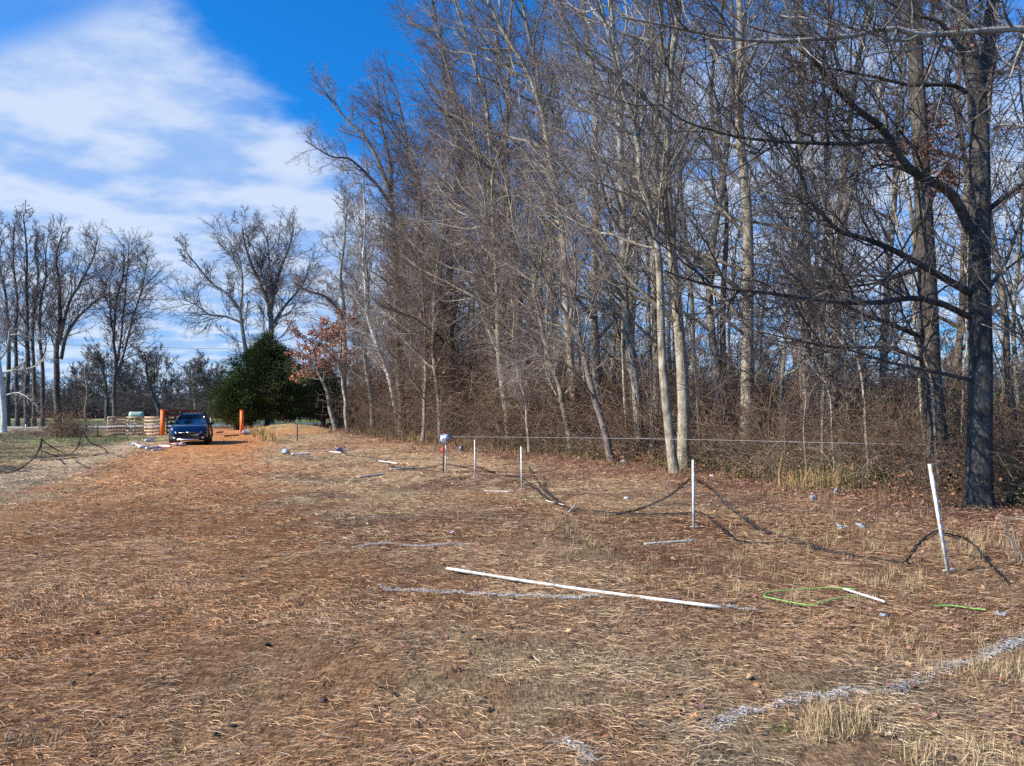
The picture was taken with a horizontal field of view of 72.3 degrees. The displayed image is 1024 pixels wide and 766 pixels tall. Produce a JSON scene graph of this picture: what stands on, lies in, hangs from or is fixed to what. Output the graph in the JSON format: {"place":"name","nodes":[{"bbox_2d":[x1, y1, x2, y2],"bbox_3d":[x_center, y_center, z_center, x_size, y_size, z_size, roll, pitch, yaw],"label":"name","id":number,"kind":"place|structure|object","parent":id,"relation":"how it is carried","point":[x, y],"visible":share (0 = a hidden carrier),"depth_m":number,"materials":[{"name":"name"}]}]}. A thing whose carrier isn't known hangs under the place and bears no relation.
{"place":"outdoors","nodes":[
{"label":"outdoors","id":0,"kind":"place"},
{"bbox_2d":[7,398,795,431],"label":"road","id":1,"kind":"structure","parent":0,"point":[95,427],"depth_m":62.59,"materials":[{"name":"grey asphalt"}]},
{"bbox_2d":[0,391,1023,765],"bbox_3d":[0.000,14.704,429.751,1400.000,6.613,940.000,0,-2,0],"label":"ground","id":2,"kind":"structure","parent":0,"point":[508,699],"depth_m":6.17,"materials":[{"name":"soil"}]},
{"bbox_2d":[0,221,28,425],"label":"bare tree","id":3,"kind":"object","parent":2,"relation":"on","point":[8,376],"visible":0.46,"depth_m":68.08,"materials":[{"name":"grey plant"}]},
{"bbox_2d":[0,209,35,426],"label":"bare tree","id":4,"kind":"object","parent":2,"relation":"on","point":[15,345],"visible":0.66,"depth_m":64.07,"materials":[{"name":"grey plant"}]},
{"bbox_2d":[0,200,54,426],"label":"bare tree","id":5,"kind":"object","parent":2,"relation":"on","point":[26,287],"visible":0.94,"depth_m":62.18,"materials":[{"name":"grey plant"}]},
{"bbox_2d":[0,210,60,432],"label":"sycamore tree","id":6,"kind":"object","parent":2,"relation":"on","point":[3,412],"visible":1,"depth_m":56.00,"materials":[{"name":"white plant"}]},
{"bbox_2d":[7,218,53,425],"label":"bare tree","id":7,"kind":"object","parent":2,"relation":"on","point":[32,352],"visible":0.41,"depth_m":65.99,"materials":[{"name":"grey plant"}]},
{"bbox_2d":[19,214,65,426],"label":"bare tree","id":8,"kind":"object","parent":2,"relation":"on","point":[46,260],"visible":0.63,"depth_m":63.13,"materials":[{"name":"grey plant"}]},
{"bbox_2d":[0,431,112,473],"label":"fence netting","id":9,"kind":"object","parent":2,"relation":"on","point":[83,432],"visible":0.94,"depth_m":25.19,"materials":[{"name":"black plastic"}]},
{"bbox_2d":[2,400,119,438],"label":"bramble bush","id":10,"kind":"object","parent":2,"relation":"on","point":[59,430],"visible":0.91,"depth_m":46.77,"materials":[{"name":"brown plant"}]},
{"bbox_2d":[70,336,94,429],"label":"sapling","id":11,"kind":"object","parent":2,"relation":"on","point":[86,394],"visible":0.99,"depth_m":59.98,"materials":[{"name":"plant"}]},
{"bbox_2d":[9,213,159,428],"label":"bare tree","id":12,"kind":"object","parent":2,"relation":"on","point":[61,324],"visible":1,"depth_m":60.08,"materials":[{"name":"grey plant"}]},
{"bbox_2d":[71,336,135,420],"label":"bare tree","id":13,"kind":"object","parent":2,"relation":"on","point":[97,357],"visible":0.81,"depth_m":95.44,"materials":[{"name":"brown plant"}]},
{"bbox_2d":[107,417,125,434],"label":"pallet","id":14,"kind":"object","parent":2,"relation":"on","point":[116,428],"visible":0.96,"depth_m":50.05,"materials":[{"name":"beige wood"}]},
{"bbox_2d":[79,224,183,422],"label":"bare tree","id":15,"kind":"object","parent":2,"relation":"on","point":[114,325],"visible":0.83,"depth_m":68.13,"materials":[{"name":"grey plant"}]},
{"bbox_2d":[104,343,181,421],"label":"bare tree","id":16,"kind":"object","parent":2,"relation":"on","point":[151,365],"visible":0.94,"depth_m":91.06,"materials":[{"name":"brown plant"}]},
{"bbox_2d":[168,411,213,444],"bbox_3d":[-17.554,2.440,38.477,2.240,1.763,4.912,1,-2,-20],"label":"parked car","id":17,"kind":"object","parent":2,"relation":"on","point":[191,426],"visible":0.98,"depth_m":36.66,"materials":[{"name":"blue paint"}]},
{"bbox_2d":[168,352,216,412],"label":"bare tree","id":18,"kind":"object","parent":2,"relation":"on","point":[196,369],"visible":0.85,"depth_m":124.44,"materials":[{"name":"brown plant"}]},
{"bbox_2d":[0,418,393,436],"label":"dead brush","id":19,"kind":"object","parent":2,"relation":"on","point":[346,429],"visible":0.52,"depth_m":50.57,"materials":[{"name":"brown plant"}]},
{"bbox_2d":[151,212,279,378],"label":"bare tree","id":20,"kind":"object","parent":2,"relation":"on","point":[238,308],"visible":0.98,"depth_m":70.19,"materials":[{"name":"grey plant"}]},
{"bbox_2d":[197,370,272,429],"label":"cedar tree","id":21,"kind":"object","parent":2,"relation":"on","point":[231,418],"visible":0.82,"depth_m":60.19,"materials":[{"name":"green plant"}]},
{"bbox_2d":[191,329,326,425],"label":"cedar tree","id":22,"kind":"object","parent":2,"relation":"on","point":[273,362],"visible":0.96,"depth_m":61.66,"materials":[{"name":"green plant"}]},
{"bbox_2d":[228,205,328,423],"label":"bare tree","id":23,"kind":"object","parent":2,"relation":"on","point":[271,301],"visible":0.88,"depth_m":72.14,"materials":[{"name":"grey plant"}]},
{"bbox_2d":[283,315,346,430],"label":"young tree","id":24,"kind":"object","parent":2,"relation":"on","point":[321,336],"visible":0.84,"depth_m":56.94,"materials":[{"name":"brown plant"}]},
{"bbox_2d":[275,174,364,423],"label":"bare tree","id":25,"kind":"object","parent":2,"relation":"on","point":[324,294],"visible":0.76,"depth_m":65.87,"materials":[{"name":"grey plant"}]},
{"bbox_2d":[294,361,357,425],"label":"cedar tree","id":26,"kind":"object","parent":2,"relation":"on","point":[320,390],"visible":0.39,"depth_m":69.26,"materials":[{"name":"green plant"}]},
{"bbox_2d":[314,306,362,432],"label":"young tree","id":27,"kind":"object","parent":2,"relation":"on","point":[341,337],"visible":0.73,"depth_m":55.82,"materials":[{"name":"beige plant"}]},
{"bbox_2d":[295,184,390,430],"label":"bare tree","id":28,"kind":"object","parent":2,"relation":"on","point":[365,367],"visible":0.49,"depth_m":54.73,"materials":[{"name":"brown plant"}]},
{"bbox_2d":[286,60,442,437],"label":"bare tree","id":29,"kind":"object","parent":2,"relation":"on","point":[374,182],"visible":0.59,"depth_m":46.73,"materials":[{"name":"brown plant"}]},
{"bbox_2d":[341,166,412,422],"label":"bare tree","id":30,"kind":"object","parent":2,"relation":"on","point":[354,292],"visible":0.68,"depth_m":52.09,"materials":[{"name":"white plant"}]},
{"bbox_2d":[339,47,477,437],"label":"bare tree","id":31,"kind":"object","parent":2,"relation":"on","point":[379,107],"visible":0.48,"depth_m":44.94,"materials":[{"name":"brown plant"}]},
{"bbox_2d":[338,110,484,442],"bbox_3d":[-4.945,-5.192,40.415,7.883,20.724,6.538,-2,-3,36],"label":"bare tree","id":32,"kind":"object","parent":2,"relation":"on","point":[432,338],"visible":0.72,"depth_m":39.81,"materials":[{"name":"beige plant"}]},
{"bbox_2d":[362,178,480,440],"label":"bare tree","id":33,"kind":"object","parent":2,"relation":"on","point":[406,337],"visible":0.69,"depth_m":40.91,"materials":[{"name":"grey plant"}]},
{"bbox_2d":[340,0,521,436],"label":"bare tree","id":34,"kind":"object","parent":2,"relation":"on","point":[449,358],"visible":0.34,"depth_m":41.66,"materials":[{"name":"brown plant"}]},
{"bbox_2d":[368,0,527,441],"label":"bare tree","id":35,"kind":"object","parent":2,"relation":"on","point":[496,288],"visible":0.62,"depth_m":34.99,"materials":[{"name":"beige plant"}]},
{"bbox_2d":[374,0,543,435],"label":"bare tree","id":36,"kind":"object","parent":2,"relation":"on","point":[449,116],"visible":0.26,"depth_m":39.94,"materials":[{"name":"brown plant"}]},
{"bbox_2d":[326,299,621,450],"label":"vines","id":37,"kind":"object","parent":36,"relation":"attached to","point":[498,413],"visible":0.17,"depth_m":37.65,"materials":[{"name":"brown plant"}]},
{"bbox_2d":[17,462,926,756],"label":"soil crumbs","id":38,"kind":"object","parent":2,"relation":"on","point":[321,700],"visible":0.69,"depth_m":9.21,"materials":[{"name":"brown soil"}]},
{"bbox_2d":[352,0,605,382],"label":"bare tree","id":39,"kind":"object","parent":2,"relation":"on","point":[527,28],"visible":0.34,"depth_m":35.72,"materials":[{"name":"beige plant"}]},
{"bbox_2d":[401,0,572,422],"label":"bare tree","id":40,"kind":"object","parent":2,"relation":"on","point":[499,70],"visible":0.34,"depth_m":38.06,"materials":[{"name":"brown plant"}]},
{"bbox_2d":[377,585,603,599],"bbox_3d":[-0.236,2.116,7.083,2.391,0.071,0.243,0,-2,9],"label":"sprayed line","id":41,"kind":"object","parent":2,"relation":"on","point":[511,593],"visible":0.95,"depth_m":7.06,"materials":[{"name":"white paint"}]},
{"bbox_2d":[402,0,609,426],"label":"bare tree","id":42,"kind":"object","parent":2,"relation":"on","point":[511,47],"visible":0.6,"depth_m":33.36,"materials":[{"name":"beige plant"}]},
{"bbox_2d":[458,0,563,375],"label":"bare tree","id":43,"kind":"object","parent":2,"relation":"on","point":[509,116],"visible":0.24,"depth_m":39.49,"materials":[{"name":"brown plant"}]},
{"bbox_2d":[0,330,1023,418],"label":"woods","id":44,"kind":"object","parent":2,"relation":"on","point":[69,395],"visible":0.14,"depth_m":141.23,"materials":[{"name":"brown plant"}]},
{"bbox_2d":[480,247,551,451],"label":"bare tree","id":45,"kind":"object","parent":2,"relation":"on","point":[524,397],"visible":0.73,"depth_m":29.84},
{"bbox_2d":[396,132,645,461],"bbox_3d":[0.559,-3.058,24.518,9.109,11.992,5.918,0,-2,0],"label":"bare tree","id":46,"kind":"object","parent":2,"relation":"on","point":[590,387],"visible":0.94,"depth_m":24.88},
{"bbox_2d":[520,446,525,489],"bbox_3d":[0.252,2.053,16.537,0.155,1.112,0.027,0,-2,0],"label":"fence post","id":47,"kind":"object","parent":2,"relation":"on","point":[521,447],"visible":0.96,"depth_m":16.53,"materials":[{"name":"white plastic"}]},
{"bbox_2d":[341,450,1010,583],"bbox_3d":[-1.238,2.292,19.641,2.350,0.852,27.472,1,-2,-28],"label":"fence netting","id":48,"kind":"object","parent":47,"relation":"attached to","point":[780,542],"visible":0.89,"depth_m":11.30,"materials":[{"name":"black plastic"}]},
{"bbox_2d":[484,162,598,454],"bbox_3d":[1.017,-3.134,28.939,4.514,12.438,4.290,-2,-3,36],"label":"bare tree","id":49,"kind":"object","parent":2,"relation":"on","point":[552,368],"visible":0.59,"depth_m":28.91,"materials":[{"name":"beige plant"}]},
{"bbox_2d":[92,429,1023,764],"bbox_3d":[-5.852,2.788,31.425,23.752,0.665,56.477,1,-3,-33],"label":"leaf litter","id":50,"kind":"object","parent":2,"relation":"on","point":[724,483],"visible":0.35,"depth_m":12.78,"materials":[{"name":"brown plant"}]},
{"bbox_2d":[512,1,615,412],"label":"bare tree","id":51,"kind":"object","parent":2,"relation":"on","point":[549,280],"visible":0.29,"depth_m":35.14,"materials":[{"name":"beige plant"}]},
{"bbox_2d":[461,0,699,452],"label":"bare tree","id":52,"kind":"object","parent":2,"relation":"on","point":[625,317],"visible":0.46,"depth_m":26.66,"materials":[{"name":"grey plant"}]},
{"bbox_2d":[446,567,720,608],"bbox_3d":[0.603,2.110,7.280,3.074,0.070,0.034,-1,-2,29],"label":"white pole","id":53,"kind":"object","parent":2,"relation":"on","point":[591,590],"visible":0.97,"depth_m":7.16,"materials":[{"name":"white plastic"}]},
{"bbox_2d":[449,0,730,437],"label":"bare tree","id":54,"kind":"object","parent":2,"relation":"on","point":[597,337],"visible":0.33,"depth_m":30.87,"materials":[{"name":"grey plant"}]},
{"bbox_2d":[511,0,692,473],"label":"bare tree","id":55,"kind":"object","parent":2,"relation":"on","point":[672,458],"visible":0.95,"depth_m":20.50,"materials":[{"name":"beige plant"}]},
{"bbox_2d":[571,109,650,433],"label":"sapling","id":56,"kind":"object","parent":2,"relation":"on","point":[622,355],"visible":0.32,"depth_m":28.70,"materials":[{"name":"beige plant"}]},
{"bbox_2d":[535,4,699,430],"bbox_3d":[4.178,-6.454,30.676,7.023,19.165,6.332,1,-2,-24],"label":"bare tree","id":57,"kind":"object","parent":2,"relation":"on","point":[616,319],"visible":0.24,"depth_m":29.55,"materials":[{"name":"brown plant"}]},
{"bbox_2d":[499,0,750,469],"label":"bare tree","id":58,"kind":"object","parent":2,"relation":"on","point":[682,397],"visible":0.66,"depth_m":21.85,"materials":[{"name":"beige plant"}]},
{"bbox_2d":[532,0,718,444],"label":"bare tree","id":59,"kind":"object","parent":2,"relation":"on","point":[655,343],"visible":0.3,"depth_m":28.87,"materials":[{"name":"beige plant"}]},
{"bbox_2d":[563,0,692,333],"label":"bare tree","id":60,"kind":"object","parent":2,"relation":"on","point":[631,298],"visible":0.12,"depth_m":33.40,"materials":[{"name":"beige plant"}]},
{"bbox_2d":[556,0,716,400],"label":"bare tree","id":61,"kind":"object","parent":2,"relation":"on","point":[648,317],"visible":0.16,"depth_m":31.60,"materials":[{"name":"grey plant"}]},
{"bbox_2d":[639,309,674,451],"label":"sapling","id":62,"kind":"object","parent":2,"relation":"on","point":[651,401],"visible":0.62,"depth_m":25.54,"materials":[{"name":"brown plant"}]},
{"bbox_2d":[312,262,1023,507],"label":"undergrowth","id":63,"kind":"object","parent":2,"relation":"on","point":[767,425],"visible":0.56,"depth_m":23.28,"materials":[{"name":"brown plant"}]},
{"bbox_2d":[540,0,810,450],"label":"bare tree","id":64,"kind":"object","parent":2,"relation":"on","point":[711,241],"visible":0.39,"depth_m":26.92,"materials":[{"name":"grey plant"}]},
{"bbox_2d":[654,212,715,440],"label":"sapling","id":65,"kind":"object","parent":2,"relation":"on","point":[693,351],"visible":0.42,"depth_m":25.53,"materials":[{"name":"beige plant"}]},
{"bbox_2d":[635,9,738,399],"bbox_3d":[10.150,-9.385,39.974,6.745,25.842,7.199,0,-2,3],"label":"bare tree","id":66,"kind":"object","parent":2,"relation":"on","point":[668,331],"visible":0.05,"depth_m":39.76,"materials":[{"name":"beige plant"}]},
{"bbox_2d":[625,0,753,415],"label":"bare tree","id":67,"kind":"object","parent":2,"relation":"on","point":[691,304],"visible":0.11,"depth_m":34.06,"materials":[{"name":"beige plant"}]},
{"bbox_2d":[358,421,1023,511],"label":"green scrub","id":68,"kind":"object","parent":2,"relation":"on","point":[749,472],"visible":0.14,"depth_m":19.03,"materials":[{"name":"green plant"}]},
{"bbox_2d":[647,0,767,425],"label":"bare tree","id":69,"kind":"object","parent":2,"relation":"on","point":[722,342],"visible":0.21,"depth_m":27.50,"materials":[{"name":"grey plant"}]},
{"bbox_2d":[604,0,832,461],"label":"bare tree","id":70,"kind":"object","parent":2,"relation":"on","point":[745,231],"visible":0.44,"depth_m":24.97,"materials":[{"name":"beige plant"}]},
{"bbox_2d":[676,130,766,352],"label":"sapling","id":71,"kind":"object","parent":2,"relation":"on","point":[732,271],"visible":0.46,"depth_m":26.05,"materials":[{"name":"grey plant"}]},
{"bbox_2d":[727,110,773,390],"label":"sapling","id":72,"kind":"object","parent":2,"relation":"on","point":[729,326],"visible":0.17,"depth_m":31.78,"materials":[{"name":"beige plant"}]},
{"bbox_2d":[726,104,801,405],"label":"bare tree","id":73,"kind":"object","parent":2,"relation":"on","point":[764,266],"visible":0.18,"depth_m":32.28,"materials":[{"name":"brown plant"}]},
{"bbox_2d":[641,0,913,421],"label":"bare tree","id":74,"kind":"object","parent":2,"relation":"on","point":[783,220],"visible":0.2,"depth_m":26.72,"materials":[{"name":"beige plant"}]},
{"bbox_2d":[670,0,906,451],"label":"bare tree","id":75,"kind":"object","parent":2,"relation":"on","point":[784,310],"visible":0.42,"depth_m":24.55,"materials":[{"name":"brown plant"}]},
{"bbox_2d":[756,124,833,423],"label":"sapling","id":76,"kind":"object","parent":2,"relation":"on","point":[800,379],"visible":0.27,"depth_m":23.89,"materials":[{"name":"beige plant"}]},
{"bbox_2d":[570,0,1023,507],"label":"oak tree","id":77,"kind":"object","parent":2,"relation":"on","point":[980,370],"visible":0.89,"depth_m":12.79,"materials":[{"name":"black plant"}]},
{"bbox_2d":[738,1,866,435],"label":"bare tree","id":78,"kind":"object","parent":2,"relation":"on","point":[805,163],"visible":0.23,"depth_m":26.17,"materials":[{"name":"beige plant"}]},
{"bbox_2d":[769,247,845,479],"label":"sapling","id":79,"kind":"object","parent":2,"relation":"on","point":[819,367],"visible":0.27,"depth_m":19.09,"materials":[{"name":"brown plant"}]},
{"bbox_2d":[779,253,837,483],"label":"sapling","id":80,"kind":"object","parent":2,"relation":"on","point":[804,390],"visible":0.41,"depth_m":18.22,"materials":[{"name":"brown plant"}]},
{"bbox_2d":[597,0,1023,363],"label":"oak tree","id":81,"kind":"object","parent":2,"relation":"on","point":[1003,28],"visible":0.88,"depth_m":11.97,"materials":[{"name":"grey plant"}]},
{"bbox_2d":[702,677,923,730],"bbox_3d":[1.979,2.047,4.542,1.922,0.051,0.311,1,-2,-21],"label":"sprayed line","id":82,"kind":"object","parent":2,"relation":"on","point":[740,713],"visible":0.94,"depth_m":4.55,"materials":[{"name":"white paint"}]},
{"bbox_2d":[761,92,886,482],"bbox_3d":[7.720,-2.044,17.288,4.489,9.439,2.494,1,-2,-28],"label":"sapling","id":83,"kind":"object","parent":2,"relation":"on","point":[861,374],"visible":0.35,"depth_m":17.24,"materials":[{"name":"grey plant"}]},
{"bbox_2d":[720,0,934,417],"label":"bare tree","id":84,"kind":"object","parent":2,"relation":"on","point":[849,122],"visible":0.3,"depth_m":25.51,"materials":[{"name":"beige plant"}]},
{"bbox_2d":[769,0,889,398],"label":"bare tree","id":85,"kind":"object","parent":2,"relation":"on","point":[827,156],"visible":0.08,"depth_m":30.98,"materials":[{"name":"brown plant"}]},
{"bbox_2d":[821,167,862,470],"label":"sapling","id":86,"kind":"object","parent":2,"relation":"on","point":[822,445],"visible":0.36,"depth_m":19.11,"materials":[{"name":"beige plant"}]},
{"bbox_2d":[667,0,1023,489],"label":"oak tree","id":87,"kind":"object","parent":2,"relation":"on","point":[925,321],"visible":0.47,"depth_m":16.20,"materials":[{"name":"brown plant"}]},
{"bbox_2d":[810,119,880,420],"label":"sapling","id":88,"kind":"object","parent":2,"relation":"on","point":[823,332],"visible":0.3,"depth_m":23.21,"materials":[{"name":"beige plant"}]},
{"bbox_2d":[833,385,916,464],"bbox_3d":[11.848,1.603,22.986,3.026,3.594,2.919,1,-3,-34],"label":"bush","id":89,"kind":"object","parent":2,"relation":"on","point":[857,409],"visible":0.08,"depth_m":22.72,"materials":[{"name":"brown plant"}]},
{"bbox_2d":[779,1,979,397],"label":"bare tree","id":90,"kind":"object","parent":2,"relation":"on","point":[891,239],"visible":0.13,"depth_m":29.99,"materials":[{"name":"beige plant"}]},
{"bbox_2d":[800,0,968,279],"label":"sapling","id":91,"kind":"object","parent":2,"relation":"on","point":[913,237],"visible":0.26,"depth_m":17.97,"materials":[{"name":"beige plant"}]},
{"bbox_2d":[831,154,953,488],"bbox_3d":[9.105,-1.418,16.986,2.354,8.177,2.475,0,-2,-5],"label":"sapling","id":92,"kind":"object","parent":2,"relation":"on","point":[931,384],"visible":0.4,"depth_m":16.42,"materials":[{"name":"brown plant"}]},
{"bbox_2d":[829,49,956,465],"bbox_3d":[10.456,-3.153,19.055,3.312,11.740,2.477,1,-2,-22],"label":"sapling","id":93,"kind":"object","parent":2,"relation":"on","point":[912,291],"visible":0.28,"depth_m":19.01,"materials":[{"name":"beige plant"}]},
{"bbox_2d":[822,0,1023,395],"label":"bare tree","id":94,"kind":"object","parent":2,"relation":"on","point":[959,335],"visible":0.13,"depth_m":24.06,"materials":[{"name":"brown plant"}]},
{"bbox_2d":[928,464,955,573],"bbox_3d":[4.994,1.610,8.142,0.298,1.336,0.030,0,-2,0],"label":"fence post","id":95,"kind":"object","parent":2,"relation":"on","point":[938,517],"visible":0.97,"depth_m":8.13,"materials":[{"name":"white plastic"}]},
{"bbox_2d":[878,0,1023,279],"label":"sapling","id":96,"kind":"object","parent":2,"relation":"on","point":[959,252],"visible":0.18,"depth_m":18.41,"materials":[{"name":"beige plant"}]},
{"bbox_2d":[907,0,1023,456],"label":"bare tree","id":97,"kind":"object","parent":2,"relation":"on","point":[1001,292],"visible":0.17,"depth_m":20.34,"materials":[{"name":"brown plant"}]},
{"bbox_2d":[913,630,1023,684],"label":"sprayed line","id":98,"kind":"object","parent":2,"relation":"on","point":[998,648],"visible":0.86,"depth_m":5.46,"materials":[{"name":"white paint"}]},
{"bbox_2d":[932,188,1023,474],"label":"sapling","id":99,"kind":"object","parent":2,"relation":"on","point":[1006,363],"visible":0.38,"depth_m":17.66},
{"bbox_2d":[934,125,1023,346],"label":"sapling","id":100,"kind":"object","parent":2,"relation":"on","point":[1006,287],"visible":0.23,"depth_m":17.82,"materials":[{"name":"brown plant"}]},
{"bbox_2d":[939,18,1023,472],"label":"sapling","id":101,"kind":"object","parent":2,"relation":"on","point":[1017,265],"visible":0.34,"depth_m":18.76,"materials":[{"name":"beige plant"}]},
{"bbox_2d":[952,269,1023,467],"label":"sapling","id":102,"kind":"object","parent":2,"relation":"on","point":[1011,397],"visible":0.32,"depth_m":17.24,"materials":[{"name":"brown plant"}]},
{"bbox_2d":[0,419,1023,765],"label":"standing grass","id":103,"kind":"structure","parent":0,"point":[262,433],"depth_m":7.74,"materials":[{"name":"beige plant"}]},
{"bbox_2d":[0,0,1023,401],"label":"sky","id":104,"kind":"structure","parent":0,"point":[158,117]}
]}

